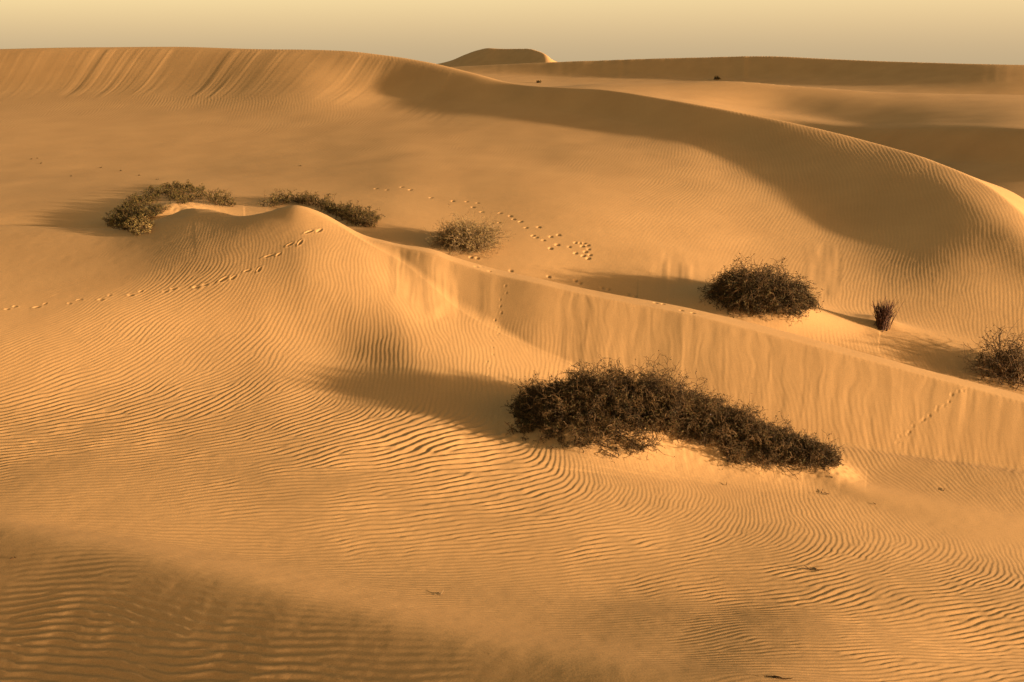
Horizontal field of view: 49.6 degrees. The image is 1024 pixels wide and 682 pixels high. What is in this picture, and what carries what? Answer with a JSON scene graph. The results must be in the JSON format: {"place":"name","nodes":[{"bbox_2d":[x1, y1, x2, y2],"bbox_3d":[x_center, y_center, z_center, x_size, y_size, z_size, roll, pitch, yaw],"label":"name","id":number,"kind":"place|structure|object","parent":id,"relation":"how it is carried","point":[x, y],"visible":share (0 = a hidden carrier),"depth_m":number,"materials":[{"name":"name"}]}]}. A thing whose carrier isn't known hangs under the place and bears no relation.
{"place":"outdoors","nodes":[
{"label":"outdoors","id":0,"kind":"place"},
{"bbox_2d":[0,47,1023,681],"bbox_3d":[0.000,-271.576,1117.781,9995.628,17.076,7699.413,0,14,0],"label":"sand dunes","id":1,"kind":"structure","parent":0,"point":[246,439],"depth_m":29.64,"materials":[{"name":"sand"}]},
{"bbox_2d":[124,214,153,235],"bbox_3d":[-12.541,-3.946,37.440,1.023,0.626,1.710,-10,17,-35],"label":"small leafy bush","id":2,"kind":"object","parent":1,"relation":"on","point":[147,223],"visible":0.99,"depth_m":37.35,"materials":[{"name":"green plant"}]},
{"bbox_2d":[101,179,205,230],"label":"creeping shrub","id":3,"kind":"object","parent":1,"relation":"on","point":[157,209],"visible":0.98,"depth_m":43.76,"materials":[{"name":"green plant"}]},
{"bbox_2d":[200,188,235,206],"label":"sprig clump","id":4,"kind":"object","parent":1,"relation":"on","point":[216,197],"visible":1,"depth_m":45.15,"materials":[{"name":"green plant"}]},
{"bbox_2d":[257,189,385,226],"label":"creeping shrub","id":5,"kind":"object","parent":1,"relation":"on","point":[345,213],"visible":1,"depth_m":43.88,"materials":[{"name":"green plant"}]},
{"bbox_2d":[418,207,515,257],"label":"round bush","id":6,"kind":"object","parent":1,"relation":"on","point":[463,235],"visible":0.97,"depth_m":40.02,"materials":[{"name":"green plant"}]},
{"bbox_2d":[500,350,843,479],"bbox_3d":[3.820,1.726,26.795,8.213,3.153,4.260,0,14,0],"label":"shrub thicket","id":7,"kind":"object","parent":1,"relation":"on","point":[534,405],"visible":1,"depth_m":26.14,"materials":[{"name":"brown plant"}]},
{"bbox_2d":[697,253,823,323],"bbox_3d":[8.163,-1.622,36.623,4.194,2.657,3.566,0,14,0],"label":"domed shrub","id":8,"kind":"object","parent":1,"relation":"on","point":[761,286],"visible":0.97,"depth_m":35.87,"materials":[{"name":"brown plant"}]},
{"bbox_2d":[766,675,791,678],"bbox_3d":[3.618,4.562,15.011,0.347,0.082,0.149,6,15,24],"label":"dry twig","id":9,"kind":"object","parent":1,"relation":"on","point":[775,676],"visible":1,"depth_m":15.01,"materials":[{"name":"brown plant"}]},
{"bbox_2d":[870,296,900,330],"bbox_3d":[12.092,-0.898,35.963,1.019,1.221,0.796,3,14,14],"label":"stalk tuft","id":10,"kind":"object","parent":1,"relation":"on","point":[883,313],"visible":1,"depth_m":35.92,"materials":[{"name":"brown plant"}]},
{"bbox_2d":[957,318,1023,389],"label":"open shrub","id":11,"kind":"object","parent":1,"relation":"on","point":[1010,364],"visible":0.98,"depth_m":33.98,"materials":[{"name":"brown plant"}]},
{"bbox_2d":[0,0,1023,64],"label":"sky","id":12,"kind":"structure","parent":0,"point":[431,31],"materials":[{"name":"beige"}]}
]}

